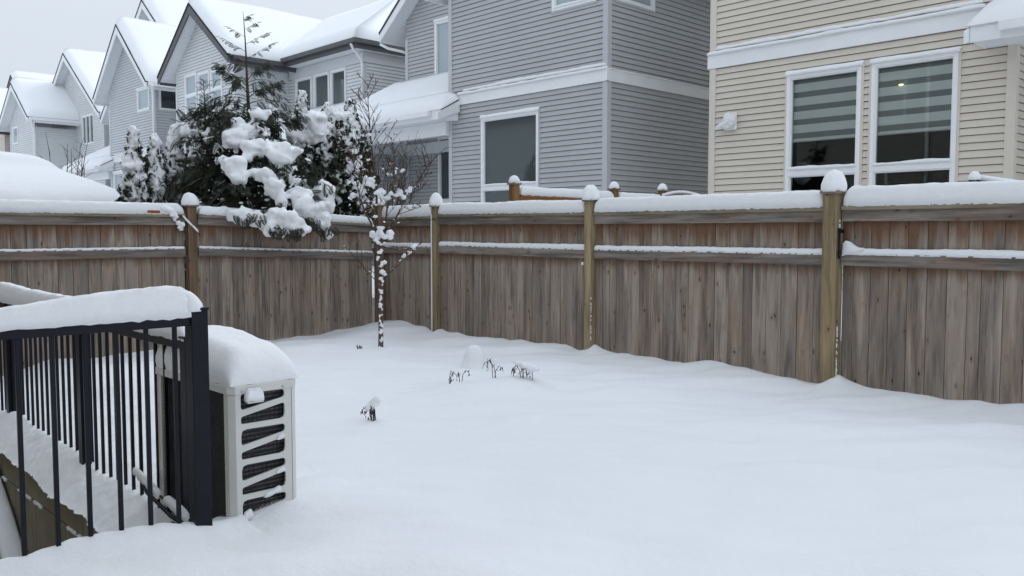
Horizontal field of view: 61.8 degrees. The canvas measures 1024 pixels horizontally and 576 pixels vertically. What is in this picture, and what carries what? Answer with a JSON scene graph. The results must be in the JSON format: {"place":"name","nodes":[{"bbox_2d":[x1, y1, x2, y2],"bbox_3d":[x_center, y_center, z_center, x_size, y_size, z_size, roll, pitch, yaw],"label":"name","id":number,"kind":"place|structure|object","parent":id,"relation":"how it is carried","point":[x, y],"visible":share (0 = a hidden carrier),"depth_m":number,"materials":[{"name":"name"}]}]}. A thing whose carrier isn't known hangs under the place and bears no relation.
{"place":"outdoors","nodes":[
{"label":"outdoors","id":0,"kind":"place"},
{"bbox_2d":[0,0,380,87],"label":"sky","id":1,"kind":"structure","parent":0,"point":[35,34],"materials":[{"name":"white"}]},
{"bbox_2d":[0,320,1023,575],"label":"ground","id":2,"kind":"structure","parent":0,"point":[592,460],"depth_m":4.32,"materials":[{"name":"white snow"}]},
{"bbox_2d":[0,453,97,558],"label":"stairwell","id":3,"kind":"object","parent":2,"relation":"in","point":[40,519],"visible":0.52,"depth_m":5.36,"materials":[{"name":"wood"}]},
{"bbox_2d":[0,282,188,522],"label":"stair railing","id":4,"kind":"object","parent":3,"relation":"on","point":[11,294],"visible":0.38,"depth_m":4.98,"materials":[{"name":"black metal"}]},
{"bbox_2d":[0,285,212,555],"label":"stair railing","id":5,"kind":"object","parent":3,"relation":"on","point":[147,308],"visible":0.99,"depth_m":3.33,"materials":[{"name":"black metal"}]},
{"bbox_2d":[0,192,385,375],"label":"wooden fence","id":6,"kind":"object","parent":2,"relation":"on","point":[256,282],"visible":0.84,"depth_m":9.50,"materials":[{"name":"brown wood"}]},
{"bbox_2d":[147,210,159,212],"bbox_3d":[-3.815,-0.811,9.090,0.135,0.029,0.040,-3,5,-44],"label":"brick scrap","id":7,"kind":"object","parent":6,"relation":"on","point":[153,211],"visible":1,"depth_m":9.07,"materials":[{"name":"brown brick"}]},
{"bbox_2d":[161,205,199,235],"bbox_3d":[-3.598,-0.731,9.269,0.408,0.324,0.103,-3,5,-41],"label":"fallen branch","id":8,"kind":"object","parent":6,"relation":"on","point":[173,214],"visible":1,"depth_m":9.22,"materials":[{"name":"white plant"}]},
{"bbox_2d":[132,325,297,522],"bbox_3d":[-1.441,0.700,4.090,0.432,1.015,0.989,-3,5,-44],"label":"heat pump","id":9,"kind":"object","parent":2,"relation":"on","point":[252,378],"visible":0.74,"depth_m":3.82,"materials":[{"name":"beige paint"}]},
{"bbox_2d":[361,395,380,420],"bbox_3d":[-0.897,0.778,5.436,0.132,0.188,0.072,-1,4,-11],"label":"dead plant","id":10,"kind":"object","parent":2,"relation":"on","point":[375,401],"visible":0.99,"depth_m":5.42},
{"bbox_2d":[331,72,449,346],"bbox_3d":[-1.240,-0.720,8.860,1.233,2.981,0.730,0,4,7],"label":"young maple","id":11,"kind":"object","parent":2,"relation":"on","point":[378,236],"visible":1,"depth_m":8.77,"materials":[{"name":"brown plant"}]},
{"bbox_2d":[448,371,456,383],"bbox_3d":[-0.473,0.726,6.820,0.073,0.145,0.027,-1,4,-10],"label":"dead plant","id":12,"kind":"object","parent":2,"relation":"on","point":[450,380],"visible":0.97,"depth_m":6.81,"materials":[{"name":"plant"}]},
{"bbox_2d":[457,370,469,381],"bbox_3d":[-0.384,0.709,6.761,0.105,0.125,0.033,0,4,-8],"label":"dead plant","id":13,"kind":"object","parent":2,"relation":"on","point":[458,374],"visible":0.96,"depth_m":6.75,"materials":[{"name":"plant"}]},
{"bbox_2d":[459,345,489,370],"bbox_3d":[-0.341,0.670,7.786,0.337,0.305,0.344,-3,5,-44],"label":"snow mound","id":14,"kind":"object","parent":2,"relation":"on","point":[474,358],"visible":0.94,"depth_m":7.70,"materials":[{"name":"white snow"}]},
{"bbox_2d":[482,359,502,377],"bbox_3d":[-0.153,0.650,6.777,0.170,0.186,0.052,0,4,6],"label":"dead plant","id":15,"kind":"object","parent":2,"relation":"on","point":[495,360],"visible":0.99,"depth_m":6.78,"materials":[{"name":"plant"}]},
{"bbox_2d":[511,361,538,379],"bbox_3d":[0.106,0.664,6.806,0.226,0.174,0.109,0,4,4],"label":"dead plant","id":16,"kind":"object","parent":2,"relation":"on","point":[528,366],"visible":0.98,"depth_m":6.77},
{"bbox_2d":[382,169,1023,403],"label":"wooden fence","id":17,"kind":"object","parent":2,"relation":"on","point":[929,296],"visible":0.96,"depth_m":7.25,"materials":[{"name":"brown wood"}]},
{"bbox_2d":[372,266,841,368],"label":"neighbour yards","id":18,"kind":"structure","parent":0,"point":[373,308],"depth_m":12.00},
{"bbox_2d":[0,70,108,151],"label":"beige house","id":19,"kind":"structure","parent":18,"relation":"on","point":[4,141],"depth_m":49.29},
{"bbox_2d":[0,47,110,186],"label":"pale house","id":20,"kind":"structure","parent":18,"relation":"on","point":[33,111],"depth_m":42.47,"materials":[{"name":"grey"}]},
{"bbox_2d":[12,125,18,144],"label":"window","id":21,"kind":"structure","parent":20,"relation":"in","point":[15,130],"depth_m":44.28,"materials":[{"name":"white plastic"}]},
{"bbox_2d":[82,113,94,145],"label":"window","id":22,"kind":"structure","parent":20,"relation":"in","point":[88,132],"depth_m":41.88,"materials":[{"name":"grey glass"}]},
{"bbox_2d":[0,151,120,201],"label":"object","id":23,"kind":"object","parent":18,"relation":"on","point":[27,177],"visible":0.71,"depth_m":10.32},
{"bbox_2d":[39,132,91,177],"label":"bare tree","id":24,"kind":"object","parent":18,"relation":"on","point":[81,171],"visible":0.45,"depth_m":23.55,"materials":[{"name":"plant"}]},
{"bbox_2d":[61,0,283,189],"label":"grey house","id":25,"kind":"structure","parent":18,"relation":"on","point":[128,91],"depth_m":32.97,"materials":[{"name":"grey plastic"}]},
{"bbox_2d":[112,170,122,189],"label":"window","id":26,"kind":"structure","parent":25,"relation":"in","point":[116,174],"depth_m":34.20,"materials":[{"name":"white plastic"}]},
{"bbox_2d":[136,86,149,113],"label":"window","id":27,"kind":"structure","parent":25,"relation":"in","point":[143,94],"depth_m":31.88,"materials":[{"name":"glass"}]},
{"bbox_2d":[158,90,175,111],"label":"window","id":28,"kind":"structure","parent":25,"relation":"in","point":[166,99],"depth_m":31.54,"materials":[{"name":"glass"}]},
{"bbox_2d":[163,123,190,289],"bbox_3d":[-4.101,-0.723,10.409,0.673,2.553,0.648,-3,5,-44],"label":"arborvitae","id":29,"kind":"object","parent":18,"relation":"on","point":[173,157],"visible":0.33,"depth_m":10.28,"materials":[{"name":"white plant"}]},
{"bbox_2d":[185,106,215,201],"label":"arborvitae","id":30,"kind":"object","parent":18,"relation":"on","point":[190,153],"visible":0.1,"depth_m":10.71,"materials":[{"name":"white plant"}]},
{"bbox_2d":[157,0,406,156],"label":"pale house","id":31,"kind":"structure","parent":18,"relation":"on","point":[320,62],"depth_m":27.05,"materials":[{"name":"grey"}]},
{"bbox_2d":[184,71,197,116],"bbox_3d":[-10.825,-6.528,28.884,0.104,1.430,0.990,-3,5,-44],"label":"window","id":32,"kind":"structure","parent":31,"relation":"in","point":[190,80],"depth_m":28.94,"materials":[{"name":"white plastic"}]},
{"bbox_2d":[197,69,209,106],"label":"window","id":33,"kind":"structure","parent":31,"relation":"in","point":[204,75],"depth_m":28.18,"materials":[{"name":"glass"}]},
{"bbox_2d":[210,66,223,111],"bbox_3d":[-9.478,-6.380,27.494,0.104,1.350,0.870,-3,5,-44],"label":"window","id":34,"kind":"structure","parent":31,"relation":"in","point":[218,88],"depth_m":27.53,"materials":[{"name":"glass"}]},
{"bbox_2d":[295,75,312,107],"bbox_3d":[-6.631,-6.087,27.300,0.100,1.290,1.050,-3,5,-44],"label":"window","id":35,"kind":"structure","parent":31,"relation":"in","point":[303,83],"depth_m":27.19,"materials":[{"name":"white plastic"}]},
{"bbox_2d":[313,70,329,106],"bbox_3d":[-5.888,-6.038,26.531,0.100,1.290,0.950,-3,5,-44],"label":"window","id":36,"kind":"structure","parent":31,"relation":"in","point":[321,81],"depth_m":26.57,"materials":[{"name":"white plastic"}]},
{"bbox_2d":[330,66,346,103],"bbox_3d":[-5.228,-5.995,25.849,0.100,1.290,0.890,-3,5,-44],"label":"window","id":37,"kind":"structure","parent":31,"relation":"in","point":[338,89],"depth_m":25.87,"materials":[{"name":"white plastic"}]},
{"bbox_2d":[366,129,430,216],"bbox_3d":[-1.660,-1.082,12.160,1.100,2.452,0.756,0,4,1],"label":"bare shrub","id":38,"kind":"object","parent":18,"relation":"on","point":[401,173],"visible":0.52,"depth_m":12.10,"materials":[{"name":"brown plant"}]},
{"bbox_2d":[338,0,710,265],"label":"grey house","id":39,"kind":"structure","parent":18,"relation":"on","point":[496,95],"depth_m":17.65,"materials":[{"name":"blue"}]},
{"bbox_2d":[433,16,447,73],"bbox_3d":[-1.641,-6.246,22.081,0.134,1.549,1.140,-3,5,-44],"label":"window","id":40,"kind":"structure","parent":39,"relation":"in","point":[441,24],"depth_m":22.32,"materials":[{"name":"white plastic"}]},
{"bbox_2d":[437,137,448,202],"bbox_3d":[-1.582,-2.695,22.246,0.134,2.659,1.070,-3,5,-44],"label":"window","id":41,"kind":"structure","parent":39,"relation":"in","point":[442,159],"depth_m":22.48,"materials":[{"name":"white plastic"}]},
{"bbox_2d":[479,107,540,202],"bbox_3d":[-0.054,-2.325,17.939,0.135,2.768,1.787,-3,5,-44],"label":"window","id":42,"kind":"structure","parent":39,"relation":"in","point":[509,140],"depth_m":17.97,"materials":[{"name":"white plastic"}]},
{"bbox_2d":[551,0,597,13],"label":"window","id":43,"kind":"structure","parent":39,"relation":"in","point":[556,5],"depth_m":16.56,"materials":[{"name":"white plastic"}]},
{"bbox_2d":[614,0,655,12],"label":"window","id":44,"kind":"structure","parent":39,"relation":"in","point":[647,5],"depth_m":16.56,"materials":[{"name":"white plastic"}]},
{"bbox_2d":[507,175,668,200],"bbox_3d":[1.126,-0.554,11.631,3.200,1.862,0.161,-3,5,-44],"label":"cedar fence","id":45,"kind":"object","parent":18,"relation":"on","point":[517,192],"visible":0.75,"depth_m":11.00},
{"bbox_2d":[662,190,697,195],"bbox_3d":[2.201,-1.229,11.144,0.499,0.090,0.035,0,4,0],"label":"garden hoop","id":46,"kind":"object","parent":18,"relation":"on","point":[677,192],"visible":0.9,"depth_m":11.13,"materials":[{"name":"white plastic"}]},
{"bbox_2d":[707,0,1023,287],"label":"beige house","id":47,"kind":"structure","parent":18,"relation":"on","point":[811,93],"depth_m":12.69,"materials":[{"name":"beige plastic"}]},
{"bbox_2d":[714,112,736,129],"bbox_3d":[3.512,-2.738,14.064,0.171,0.293,0.391,-3,5,-44],"label":"wall lamp","id":48,"kind":"object","parent":47,"relation":"attached to","point":[729,121],"visible":1,"depth_m":13.99,"materials":[{"name":"white plastic"}]},
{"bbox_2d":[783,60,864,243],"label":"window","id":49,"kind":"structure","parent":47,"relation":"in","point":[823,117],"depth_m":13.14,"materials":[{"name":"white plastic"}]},
{"bbox_2d":[867,46,1020,185],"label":"window","id":50,"kind":"structure","parent":47,"relation":"in","point":[913,126],"depth_m":12.19,"materials":[{"name":"glass"}]},
{"bbox_2d":[968,171,1020,181],"bbox_3d":[6.919,-0.401,8.474,2.862,1.557,3.602,-3,5,-44],"label":"deck railing","id":51,"kind":"object","parent":18,"relation":"on","point":[974,176],"visible":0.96,"depth_m":8.68,"materials":[{"name":"white metal"}]},
{"bbox_3d":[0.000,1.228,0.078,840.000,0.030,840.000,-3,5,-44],"label":"snow land","id":52,"kind":"structure","parent":0,"visible":0},
{"bbox_2d":[114,125,153,202],"bbox_3d":[-4.378,-0.653,9.978,0.532,2.468,0.530,-3,5,-44],"label":"arborvitae","id":53,"kind":"object","parent":52,"relation":"on","point":[132,187],"visible":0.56,"depth_m":9.85,"materials":[{"name":"green plant"}]},
{"bbox_2d":[142,133,184,245],"bbox_3d":[-4.215,-0.631,10.145,0.584,2.403,0.591,-3,5,-44],"label":"arborvitae","id":54,"kind":"object","parent":52,"relation":"on","point":[154,161],"visible":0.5,"depth_m":10.00,"materials":[{"name":"green plant"}]},
{"bbox_2d":[170,77,236,202],"bbox_3d":[-3.675,-0.990,10.306,0.828,3.101,0.346,0,4,0],"label":"cedar sapling","id":55,"kind":"object","parent":52,"relation":"on","point":[204,109],"visible":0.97,"depth_m":10.24,"materials":[{"name":"green plant"}]},
{"bbox_2d":[161,14,349,242],"bbox_3d":[-3.198,-1.423,10.446,2.521,3.946,2.289,0,4,3],"label":"cedar tree","id":56,"kind":"object","parent":52,"relation":"on","point":[255,162],"visible":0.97,"depth_m":10.09,"materials":[{"name":"green plant"}]},
{"bbox_2d":[266,104,281,139],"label":"arborvitae","id":57,"kind":"object","parent":52,"relation":"on","point":[271,108],"visible":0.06,"depth_m":11.34,"materials":[{"name":"white plant"}]},
{"bbox_2d":[288,90,320,188],"bbox_3d":[-2.844,-1.107,11.668,0.688,3.160,0.676,-3,5,-44],"label":"arborvitae","id":58,"kind":"object","parent":52,"relation":"on","point":[302,106],"visible":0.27,"depth_m":11.51,"materials":[{"name":"white plant"}]},
{"bbox_2d":[305,102,338,179],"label":"arborvitae","id":59,"kind":"object","parent":52,"relation":"on","point":[323,150],"visible":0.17,"depth_m":11.60,"materials":[{"name":"white plant"}]},
{"bbox_2d":[324,98,381,251],"bbox_3d":[-2.215,-1.056,11.713,0.818,3.054,0.765,-3,5,-44],"label":"arborvitae","id":60,"kind":"object","parent":52,"relation":"on","point":[341,179],"visible":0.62,"depth_m":11.49,"materials":[{"name":"green plant"}]}
]}

